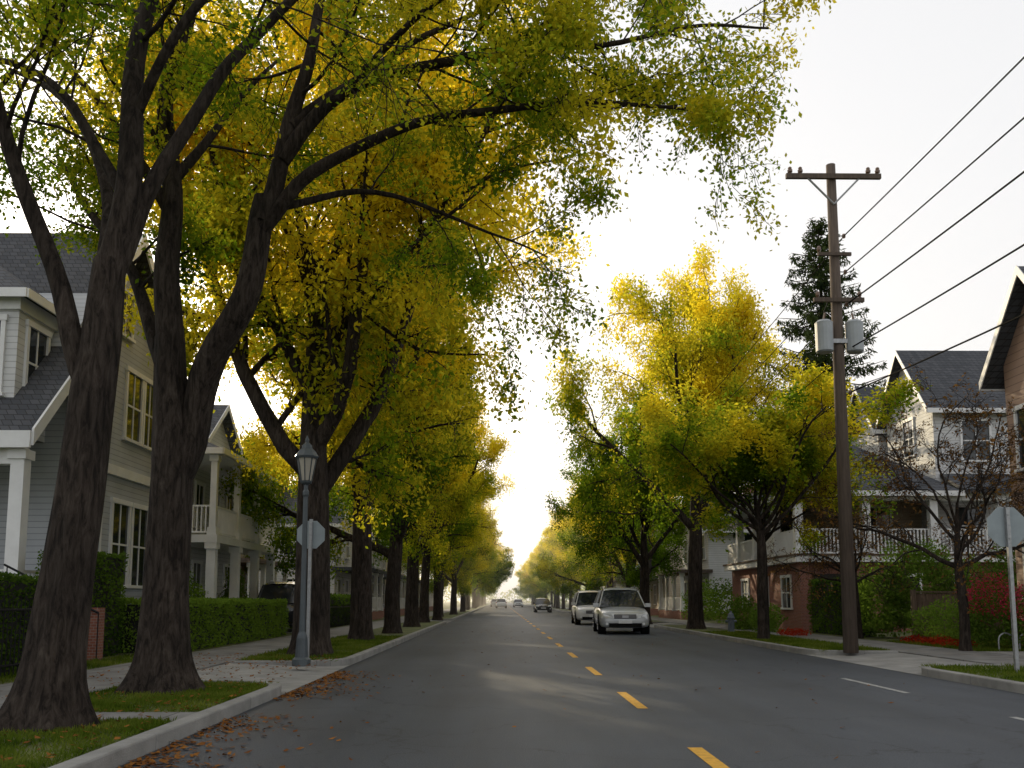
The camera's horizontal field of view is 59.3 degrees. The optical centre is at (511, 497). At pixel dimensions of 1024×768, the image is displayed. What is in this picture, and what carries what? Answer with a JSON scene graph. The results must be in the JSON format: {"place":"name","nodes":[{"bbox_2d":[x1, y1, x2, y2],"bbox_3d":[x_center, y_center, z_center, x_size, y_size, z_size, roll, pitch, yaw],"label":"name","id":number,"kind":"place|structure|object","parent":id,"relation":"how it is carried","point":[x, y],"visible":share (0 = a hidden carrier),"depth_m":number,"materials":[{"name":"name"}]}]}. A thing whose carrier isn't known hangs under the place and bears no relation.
{"place":"outdoors","nodes":[
{"label":"outdoors","id":0,"kind":"place"},
{"bbox_2d":[0,602,1001,683],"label":"lawn","id":1,"kind":"structure","parent":0,"point":[446,605],"depth_m":29.57,"materials":[{"name":"green plant"}]},
{"bbox_2d":[0,600,31,675],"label":"iron fence","id":2,"kind":"object","parent":1,"relation":"on","point":[9,665],"visible":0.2,"depth_m":13.94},
{"bbox_2d":[0,571,37,672],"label":"hedge","id":3,"kind":"object","parent":1,"relation":"on","point":[14,587],"visible":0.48,"depth_m":14.91,"materials":[{"name":"green plant"}]},
{"bbox_2d":[0,448,39,576],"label":"porch","id":4,"kind":"object","parent":1,"relation":"on","point":[18,460],"visible":0.21,"depth_m":18.49,"materials":[{"name":"white wood"}]},
{"bbox_2d":[4,564,104,659],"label":"entry steps","id":5,"kind":"structure","parent":1,"relation":"on","point":[96,636],"depth_m":17.72,"materials":[{"name":"red brick"}]},
{"bbox_2d":[0,265,153,604],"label":"walls","id":6,"kind":"structure","parent":1,"relation":"on","point":[122,454],"depth_m":22.15,"materials":[{"name":"grey"}]},
{"bbox_2d":[0,232,153,447],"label":"roof","id":7,"kind":"structure","parent":6,"relation":"on","point":[29,409],"depth_m":20.57,"materials":[{"name":"tile"}]},
{"bbox_2d":[0,266,58,442],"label":"dormer","id":8,"kind":"object","parent":7,"relation":"on","point":[28,324],"visible":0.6,"depth_m":19.73,"materials":[{"name":"white"}]},
{"bbox_2d":[68,287,152,588],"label":"windows","id":9,"kind":"structure","parent":6,"relation":"attached to","point":[128,527],"depth_m":24.39,"materials":[{"name":"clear glass"}]},
{"bbox_2d":[35,550,128,656],"bbox_3d":[-9.109,2.246,19.048,1.319,2.385,2.021,0,-7,-1],"label":"hedge","id":10,"kind":"object","parent":1,"relation":"on","point":[108,589],"visible":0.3,"depth_m":19.27,"materials":[{"name":"green plant"}]},
{"bbox_2d":[0,679,278,767],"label":"grass","id":11,"kind":"structure","parent":1,"relation":"on","point":[214,691],"depth_m":8.40,"materials":[{"name":"plant"}]},
{"bbox_2d":[189,570,207,597],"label":"bush","id":12,"kind":"object","parent":1,"relation":"on","point":[195,592],"visible":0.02,"depth_m":27.57,"materials":[{"name":"green plant"}]},
{"bbox_2d":[118,597,288,652],"bbox_3d":[-8.368,3.506,25.465,1.798,1.420,10.633,0,-7,-1],"label":"hedge","id":13,"kind":"object","parent":1,"relation":"on","point":[217,622],"visible":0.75,"depth_m":23.86,"materials":[{"name":"green plant"}]},
{"bbox_2d":[189,423,233,597],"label":"walls","id":14,"kind":"structure","parent":1,"relation":"on","point":[219,438],"depth_m":33.56,"materials":[{"name":"white"}]},
{"bbox_2d":[191,480,233,597],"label":"windows","id":15,"kind":"structure","parent":14,"relation":"attached to","point":[199,499],"depth_m":32.38,"materials":[{"name":"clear glass"}]},
{"bbox_2d":[191,455,277,598],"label":"balcony","id":16,"kind":"structure","parent":14,"relation":"attached to","point":[236,526],"depth_m":31.41,"materials":[{"name":"white painted wood"}]},
{"bbox_2d":[199,404,278,487],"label":"roof","id":17,"kind":"structure","parent":14,"relation":"on","point":[223,414],"depth_m":33.01,"materials":[{"name":"stone"}]},
{"bbox_2d":[217,564,249,597],"bbox_3d":[-9.967,3.797,32.163,1.236,3.145,1.125,6,-9,-41],"label":"conical shrub","id":18,"kind":"object","parent":1,"relation":"on","point":[226,592],"visible":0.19,"depth_m":32.16,"materials":[{"name":"green plant"}]},
{"bbox_2d":[240,558,288,597],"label":"porch","id":19,"kind":"object","parent":1,"relation":"on","point":[244,562],"visible":0.02,"depth_m":42.98,"materials":[{"name":"white wood"}]},
{"bbox_2d":[239,423,299,505],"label":"garden tree","id":20,"kind":"object","parent":1,"relation":"on","point":[276,465],"visible":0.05,"depth_m":53.85,"materials":[{"name":"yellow plant"}]},
{"bbox_2d":[258,510,352,594],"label":"walls","id":21,"kind":"structure","parent":1,"relation":"on","point":[333,588],"depth_m":52.94,"materials":[{"name":"white"}]},
{"bbox_2d":[243,480,348,526],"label":"roof","id":22,"kind":"structure","parent":21,"relation":"on","point":[290,500],"depth_m":53.31,"materials":[{"name":"stone"}]},
{"bbox_2d":[282,527,349,594],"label":"windows","id":23,"kind":"structure","parent":21,"relation":"attached to","point":[347,551],"depth_m":53.44,"materials":[{"name":"white glass"}]},
{"bbox_2d":[287,593,350,627],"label":"hedge","id":24,"kind":"object","parent":1,"relation":"on","point":[338,599],"visible":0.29,"depth_m":41.70,"materials":[{"name":"green plant"}]},
{"bbox_2d":[330,604,349,627],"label":"iron fence","id":25,"kind":"object","parent":1,"relation":"on","point":[343,617],"visible":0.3,"depth_m":40.97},
{"bbox_2d":[331,567,386,619],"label":"porch","id":26,"kind":"object","parent":1,"relation":"on","point":[377,607],"visible":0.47,"depth_m":56.82,"materials":[{"name":"white wood"}]},
{"bbox_2d":[372,541,385,608],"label":"walls","id":27,"kind":"structure","parent":1,"relation":"on","point":[375,566],"depth_m":71.53,"materials":[{"name":"grey"}]},
{"bbox_2d":[372,551,384,604],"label":"windows","id":28,"kind":"structure","parent":27,"relation":"attached to","point":[378,560],"depth_m":70.28,"materials":[{"name":"white glass"}]},
{"bbox_2d":[372,574,406,616],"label":"porch","id":29,"kind":"object","parent":1,"relation":"on","point":[402,606],"visible":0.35,"depth_m":71.39,"materials":[{"name":"white wood"}]},
{"bbox_2d":[0,630,1023,684],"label":"grass","id":30,"kind":"structure","parent":1,"relation":"on","point":[341,643],"depth_m":21.22,"materials":[{"name":"plant"}]},
{"bbox_2d":[650,541,682,608],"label":"walls","id":31,"kind":"structure","parent":1,"relation":"on","point":[670,590],"depth_m":71.14,"materials":[{"name":"beige"}]},
{"bbox_2d":[650,584,662,604],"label":"windows","id":32,"kind":"structure","parent":31,"relation":"attached to","point":[655,593],"depth_m":75.17,"materials":[{"name":"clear glass"}]},
{"bbox_2d":[655,569,712,618],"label":"porch","id":33,"kind":"object","parent":1,"relation":"on","point":[673,606],"visible":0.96,"depth_m":58.54,"materials":[{"name":"white wood"}]},
{"bbox_2d":[681,577,732,622],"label":"bush","id":34,"kind":"object","parent":1,"relation":"on","point":[710,613],"visible":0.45,"depth_m":47.52,"materials":[{"name":"green plant"}]},
{"bbox_2d":[682,526,734,618],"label":"walls","id":35,"kind":"structure","parent":1,"relation":"on","point":[716,560],"depth_m":56.14,"materials":[{"name":"white"}]},
{"bbox_2d":[683,533,751,604],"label":"windows","id":36,"kind":"structure","parent":35,"relation":"attached to","point":[703,554],"depth_m":57.74,"materials":[{"name":"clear glass"}]},
{"bbox_2d":[677,485,768,539],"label":"roof","id":37,"kind":"structure","parent":35,"relation":"on","point":[745,530],"depth_m":56.05,"materials":[{"name":"grey"}]},
{"bbox_2d":[731,216,887,540],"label":"spruce tree","id":38,"kind":"object","parent":1,"relation":"on","point":[821,284],"visible":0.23,"depth_m":47.16,"materials":[{"name":"green plant"}]},
{"bbox_2d":[806,576,876,636],"bbox_3d":[11.424,3.825,31.464,0.994,2.149,4.337,0,-7,-1],"label":"hedge","id":39,"kind":"object","parent":1,"relation":"on","point":[827,621],"visible":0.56,"depth_m":31.72,"materials":[{"name":"green plant"}]},
{"bbox_2d":[765,457,949,638],"bbox_3d":[10.440,1.564,27.936,5.819,5.778,5.618,-3,-7,24],"label":"bare tree","id":40,"kind":"object","parent":1,"relation":"on","point":[822,560],"visible":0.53,"depth_m":28.02,"materials":[{"name":"brown plant"}]},
{"bbox_2d":[732,367,1016,631],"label":"walls","id":41,"kind":"structure","parent":1,"relation":"on","point":[798,615],"depth_m":36.94,"materials":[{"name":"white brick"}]},
{"bbox_2d":[720,350,1010,521],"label":"roof","id":42,"kind":"structure","parent":41,"relation":"on","point":[943,372],"depth_m":37.29,"materials":[{"name":"tile"}]},
{"bbox_2d":[740,378,994,609],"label":"windows","id":43,"kind":"structure","parent":41,"relation":"attached to","point":[786,602],"depth_m":36.37,"materials":[{"name":"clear glass"}]},
{"bbox_2d":[723,494,1015,570],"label":"balcony","id":44,"kind":"structure","parent":41,"relation":"attached to","point":[742,554],"depth_m":34.49,"materials":[{"name":"wood"}]},
{"bbox_2d":[776,627,979,646],"bbox_3d":[10.682,4.173,26.920,1.818,0.475,9.221,2,-7,-15],"label":"red flower bed","id":45,"kind":"object","parent":1,"relation":"on","point":[923,639],"visible":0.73,"depth_m":24.71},
{"bbox_2d":[857,535,1005,637],"bbox_3d":[13.010,2.960,28.395,4.806,3.517,2.621,-1,-7,10],"label":"bush","id":46,"kind":"object","parent":1,"relation":"on","point":[887,618],"visible":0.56,"depth_m":28.18,"materials":[{"name":"green plant"}]},
{"bbox_2d":[901,595,995,644],"bbox_3d":[11.590,3.348,24.042,1.207,1.530,4.582,0,-7,-1],"label":"bush","id":47,"kind":"object","parent":1,"relation":"on","point":[953,631],"visible":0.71,"depth_m":23.96,"materials":[{"name":"green plant"}]},
{"bbox_2d":[910,590,1017,640],"bbox_3d":[14.351,3.412,25.973,5.695,1.500,0.200,0,-7,-1],"label":"wooden fence","id":48,"kind":"object","parent":1,"relation":"on","point":[924,598],"visible":0.25,"depth_m":25.98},
{"bbox_2d":[953,577,1023,648],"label":"bush","id":49,"kind":"object","parent":1,"relation":"on","point":[1006,623],"visible":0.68,"depth_m":21.98,"materials":[{"name":"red plant"}]},
{"bbox_2d":[956,568,1023,625],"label":"flowering shrub","id":50,"kind":"object","parent":1,"relation":"on","point":[970,590],"visible":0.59,"depth_m":22.11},
{"bbox_2d":[965,543,1016,590],"bbox_3d":[15.917,2.821,27.288,4.076,3.325,2.235,0,-7,-1],"label":"bush","id":51,"kind":"object","parent":1,"relation":"on","point":[1000,567],"visible":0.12,"depth_m":27.23,"materials":[{"name":"green plant"}]},
{"bbox_2d":[1003,306,1023,645],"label":"walls","id":52,"kind":"structure","parent":1,"relation":"on","point":[1013,366],"depth_m":23.02,"materials":[{"name":"brown"}]},
{"bbox_2d":[979,265,1023,390],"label":"roof","id":53,"kind":"structure","parent":52,"relation":"on","point":[992,376],"depth_m":23.18,"materials":[{"name":"stone"}]},
{"bbox_2d":[1012,403,1023,598],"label":"windows","id":54,"kind":"structure","parent":52,"relation":"attached to","point":[1017,418],"depth_m":22.82,"materials":[{"name":"white glass"}]},
{"bbox_2d":[1,602,1021,767],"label":"grass verge","id":55,"kind":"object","parent":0,"point":[405,630],"depth_m":14.91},
{"bbox_2d":[0,0,539,733],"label":"maple tree","id":56,"kind":"object","parent":55,"relation":"on","point":[48,690],"visible":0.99,"depth_m":8.92,"materials":[{"name":"green plant"}]},
{"bbox_2d":[44,0,656,656],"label":"maple tree","id":57,"kind":"object","parent":55,"relation":"on","point":[352,326],"visible":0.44,"depth_m":19.40,"materials":[{"name":"yellow plant"}]},
{"bbox_2d":[218,286,497,633],"bbox_3d":[-5.775,-1.989,32.857,10.088,14.002,10.986,1,-7,-10],"label":"maple tree","id":58,"kind":"object","parent":55,"relation":"on","point":[392,553],"visible":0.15,"depth_m":32.63,"materials":[{"name":"yellow plant"}]},
{"bbox_2d":[285,383,483,626],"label":"maple tree","id":59,"kind":"object","parent":55,"relation":"on","point":[415,544],"visible":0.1,"depth_m":40.37,"materials":[{"name":"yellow plant"}]},
{"bbox_2d":[190,152,609,639],"bbox_3d":[-4.567,-3.436,26.961,9.452,15.555,12.960,5,-8,-38],"label":"maple tree","id":60,"kind":"object","parent":55,"relation":"on","point":[361,626],"visible":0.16,"depth_m":26.45,"materials":[{"name":"yellow plant"}]},
{"bbox_2d":[0,0,836,694],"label":"maple tree","id":61,"kind":"object","parent":55,"relation":"on","point":[182,412],"visible":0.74,"depth_m":12.49,"materials":[{"name":"green plant"}]},
{"bbox_2d":[371,398,514,622],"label":"maple tree","id":62,"kind":"object","parent":55,"relation":"on","point":[496,447],"visible":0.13,"depth_m":48.71,"materials":[{"name":"yellow plant"}]},
{"bbox_2d":[388,461,501,616],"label":"maple tree","id":63,"kind":"object","parent":55,"relation":"on","point":[473,555],"visible":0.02,"depth_m":66.84,"materials":[{"name":"yellow plant"}]},
{"bbox_2d":[405,501,499,614],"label":"maple tree","id":64,"kind":"object","parent":55,"relation":"on","point":[453,603],"visible":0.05,"depth_m":76.27,"materials":[{"name":"yellow plant"}]},
{"bbox_2d":[382,449,525,620],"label":"maple tree","id":65,"kind":"object","parent":55,"relation":"on","point":[437,603],"visible":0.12,"depth_m":55.30,"materials":[{"name":"yellow plant"}]},
{"bbox_2d":[444,507,507,612],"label":"maple tree","id":66,"kind":"object","parent":55,"relation":"on","point":[482,565],"visible":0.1,"depth_m":82.43,"materials":[{"name":"yellow plant"}]},
{"bbox_2d":[460,518,514,611],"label":"maple tree","id":67,"kind":"object","parent":55,"relation":"on","point":[508,564],"visible":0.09,"depth_m":93.10,"materials":[{"name":"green plant"}]},
{"bbox_2d":[472,549,502,607],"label":"maple tree","id":68,"kind":"object","parent":55,"relation":"on","point":[473,601],"visible":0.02,"depth_m":131.14,"materials":[{"name":"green plant"}]},
{"bbox_2d":[468,535,508,608],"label":"maple tree","id":69,"kind":"object","parent":55,"relation":"on","point":[506,579],"visible":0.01,"depth_m":120.30,"materials":[{"name":"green plant"}]},
{"bbox_2d":[465,528,514,609],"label":"maple tree","id":70,"kind":"object","parent":55,"relation":"on","point":[467,596],"visible":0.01,"depth_m":113.48,"materials":[{"name":"yellow plant"}]},
{"bbox_2d":[513,577,532,604],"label":"maple tree","id":71,"kind":"object","parent":55,"relation":"on","point":[518,592],"visible":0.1,"depth_m":231.53,"materials":[{"name":"yellow plant"}]},
{"bbox_2d":[518,564,542,597],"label":"maple tree","id":72,"kind":"object","parent":55,"relation":"on","point":[528,585],"visible":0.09,"depth_m":181.63,"materials":[{"name":"yellow plant"}]},
{"bbox_2d":[522,559,555,607],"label":"maple tree","id":73,"kind":"object","parent":55,"relation":"on","point":[535,584],"visible":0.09,"depth_m":142.63,"materials":[{"name":"yellow plant"}]},
{"bbox_2d":[528,538,564,608],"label":"maple tree","id":74,"kind":"object","parent":55,"relation":"on","point":[557,595],"visible":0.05,"depth_m":131.34,"materials":[{"name":"yellow plant"}]},
{"bbox_2d":[529,540,576,608],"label":"maple tree","id":75,"kind":"object","parent":55,"relation":"on","point":[564,596],"visible":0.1,"depth_m":121.30,"materials":[{"name":"yellow plant"}]},
{"bbox_2d":[543,518,572,609],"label":"maple tree","id":76,"kind":"object","parent":55,"relation":"on","point":[570,595],"visible":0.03,"depth_m":109.43,"materials":[{"name":"yellow plant"}]},
{"bbox_2d":[534,523,616,597],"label":"maple tree","id":77,"kind":"object","parent":55,"relation":"on","point":[541,568],"visible":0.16,"depth_m":82.00,"materials":[{"name":"green plant"}]},
{"bbox_2d":[541,506,613,591],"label":"maple tree","id":78,"kind":"object","parent":55,"relation":"on","point":[546,530],"visible":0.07,"depth_m":98.59,"materials":[{"name":"yellow plant"}]},
{"bbox_2d":[539,517,618,590],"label":"maple tree","id":79,"kind":"object","parent":55,"relation":"on","point":[550,534],"visible":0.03,"depth_m":91.49,"materials":[{"name":"yellow plant"}]},
{"bbox_2d":[545,469,625,590],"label":"maple tree","id":80,"kind":"object","parent":55,"relation":"on","point":[569,531],"visible":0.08,"depth_m":69.83,"materials":[{"name":"green plant"}]},
{"bbox_2d":[608,552,611,587],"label":"utility pole","id":81,"kind":"object","parent":55,"relation":"on","point":[610,577],"visible":0.01,"depth_m":65.73,"materials":[{"name":"brown wood"}]},
{"bbox_2d":[638,57,1023,528],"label":"overhead wires","id":82,"kind":"object","parent":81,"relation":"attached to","point":[974,209],"visible":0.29,"depth_m":17.72,"materials":[{"name":"metal"}]},
{"bbox_2d":[566,456,659,588],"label":"maple tree","id":83,"kind":"object","parent":55,"relation":"on","point":[625,556],"visible":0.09,"depth_m":59.35,"materials":[{"name":"green plant"}]},
{"bbox_2d":[541,393,728,623],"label":"maple tree","id":84,"kind":"object","parent":55,"relation":"on","point":[657,554],"visible":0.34,"depth_m":47.80,"materials":[{"name":"green plant"}]},
{"bbox_2d":[536,235,809,628],"bbox_3d":[7.155,-2.647,38.723,12.701,16.666,9.263,6,-9,-42],"label":"maple tree","id":85,"kind":"object","parent":55,"relation":"on","point":[721,334],"visible":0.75,"depth_m":37.25,"materials":[{"name":"yellow plant"}]},
{"bbox_2d":[725,611,736,631],"bbox_3d":[8.112,4.589,33.297,0.363,0.800,0.362,6,-9,-42],"label":"fire hydrant","id":86,"kind":"object","parent":55,"relation":"on","point":[730,618],"visible":0.87,"depth_m":33.21,"materials":[{"name":"metal"}]},
{"bbox_2d":[670,407,865,634],"bbox_3d":[7.810,0.682,28.563,6.403,7.702,5.810,-3,-7,24],"label":"maple tree","id":87,"kind":"object","parent":55,"relation":"on","point":[731,496],"visible":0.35,"depth_m":28.16,"materials":[{"name":"green plant"}]},
{"bbox_2d":[624,361,931,639],"bbox_3d":[7.379,0.225,27.696,8.894,8.431,8.070,4,-7,-29],"label":"maple tree","id":88,"kind":"object","parent":55,"relation":"on","point":[766,431],"visible":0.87,"depth_m":26.04,"materials":[{"name":"green plant"}]},
{"bbox_2d":[987,507,1023,672],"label":"traffic sign","id":89,"kind":"object","parent":55,"relation":"on","point":[1005,526],"visible":0.98,"depth_m":15.16,"materials":[{"name":"metal"}]},
{"bbox_2d":[0,602,1023,721],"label":"sidewalk","id":90,"kind":"structure","parent":0,"point":[244,649],"depth_m":19.60,"materials":[{"name":"concrete"}]},
{"bbox_2d":[723,594,787,631],"bbox_3d":[9.473,4.626,35.526,1.669,1.708,5.504,0,-7,-1],"label":"bush","id":91,"kind":"object","parent":90,"relation":"on","point":[749,622],"visible":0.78,"depth_m":35.95,"materials":[{"name":"green plant"}]},
{"bbox_2d":[790,357,1023,650],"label":"bare tree","id":92,"kind":"object","parent":90,"relation":"on","point":[958,565],"visible":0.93,"depth_m":21.57,"materials":[{"name":"brown plant"}]},
{"bbox_2d":[0,0,1023,599],"label":"sky","id":93,"kind":"structure","parent":0,"point":[878,83],"materials":[{"name":"white"}]},
{"bbox_2d":[116,602,1023,767],"bbox_3d":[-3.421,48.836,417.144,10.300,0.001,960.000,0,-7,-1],"label":"road","id":94,"kind":"structure","parent":0,"point":[476,713],"depth_m":10.58,"materials":[{"name":"asphalt"}]},
{"bbox_2d":[1,630,903,767],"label":"fallen leaves","id":95,"kind":"object","parent":94,"relation":"on","point":[292,693],"visible":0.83,"depth_m":9.35,"materials":[{"name":"plant"}]},
{"bbox_2d":[48,604,1023,767],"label":"kerb","id":96,"kind":"structure","parent":94,"relation":"on","point":[119,753],"depth_m":11.77,"materials":[{"name":"concrete"}]},
{"bbox_2d":[533,598,552,612],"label":"parked car","id":97,"kind":"object","parent":94,"relation":"on","point":[542,603],"visible":1,"depth_m":95.98,"materials":[{"name":"black paint"}]},
{"bbox_2d":[571,590,599,624],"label":"parked suv","id":98,"kind":"object","parent":94,"relation":"on","point":[582,602],"visible":0.52,"depth_m":48.75,"materials":[{"name":"white paint"}]},
{"bbox_2d":[592,587,650,633],"bbox_3d":[4.381,4.573,36.561,2.274,1.900,4.735,0,-7,2],"label":"parked suv","id":99,"kind":"object","parent":94,"relation":"on","point":[619,607],"visible":1,"depth_m":35.14,"materials":[{"name":"silver metal"}]},
{"bbox_2d":[509,607,1023,767],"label":"road markings","id":100,"kind":"object","parent":94,"relation":"on","point":[711,760],"visible":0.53,"depth_m":11.04,"materials":[{"name":"yellow paint"}]},
{"bbox_2d":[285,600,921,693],"bbox_3d":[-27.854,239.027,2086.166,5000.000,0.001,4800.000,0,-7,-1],"label":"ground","id":101,"kind":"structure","parent":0,"point":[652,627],"depth_m":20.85,"materials":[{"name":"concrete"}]},
{"bbox_2d":[420,577,603,603],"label":"distant tree mass","id":102,"kind":"object","parent":101,"relation":"on","point":[509,594],"visible":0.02,"depth_m":414.00,"materials":[{"name":"green plant"}]},
{"bbox_2d":[197,620,1023,694],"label":"driveway","id":103,"kind":"structure","parent":0,"point":[900,662],"depth_m":16.78,"materials":[{"name":"concrete"}]},
{"bbox_2d":[257,580,294,624],"bbox_3d":[-8.673,4.258,35.250,2.181,1.970,4.635,0,-7,-4],"label":"parked suv","id":104,"kind":"object","parent":103,"relation":"on","point":[283,590],"visible":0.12,"depth_m":33.25,"materials":[{"name":"black paint"}]},
{"bbox_2d":[292,436,318,666],"bbox_3d":[-3.841,0.951,16.650,0.416,4.260,0.416,-3,-7,22],"label":"street lamp","id":105,"kind":"object","parent":103,"relation":"on","point":[306,456],"visible":0.99,"depth_m":16.63,"materials":[{"name":"metal"}]},
{"bbox_2d":[297,519,324,656],"bbox_3d":[-3.890,1.780,17.258,0.536,2.750,0.087,0,-7,-1],"label":"traffic sign","id":106,"kind":"object","parent":103,"relation":"on","point":[315,534],"visible":0.9,"depth_m":17.37,"materials":[{"name":"metal"}]},
{"bbox_2d":[785,163,880,652],"bbox_3d":[7.774,-2.286,21.230,2.300,11.750,0.479,0,-7,-1],"label":"utility pole","id":107,"kind":"object","parent":103,"relation":"on","point":[829,337],"visible":1,"depth_m":21.22,"materials":[{"name":"brown wood"}]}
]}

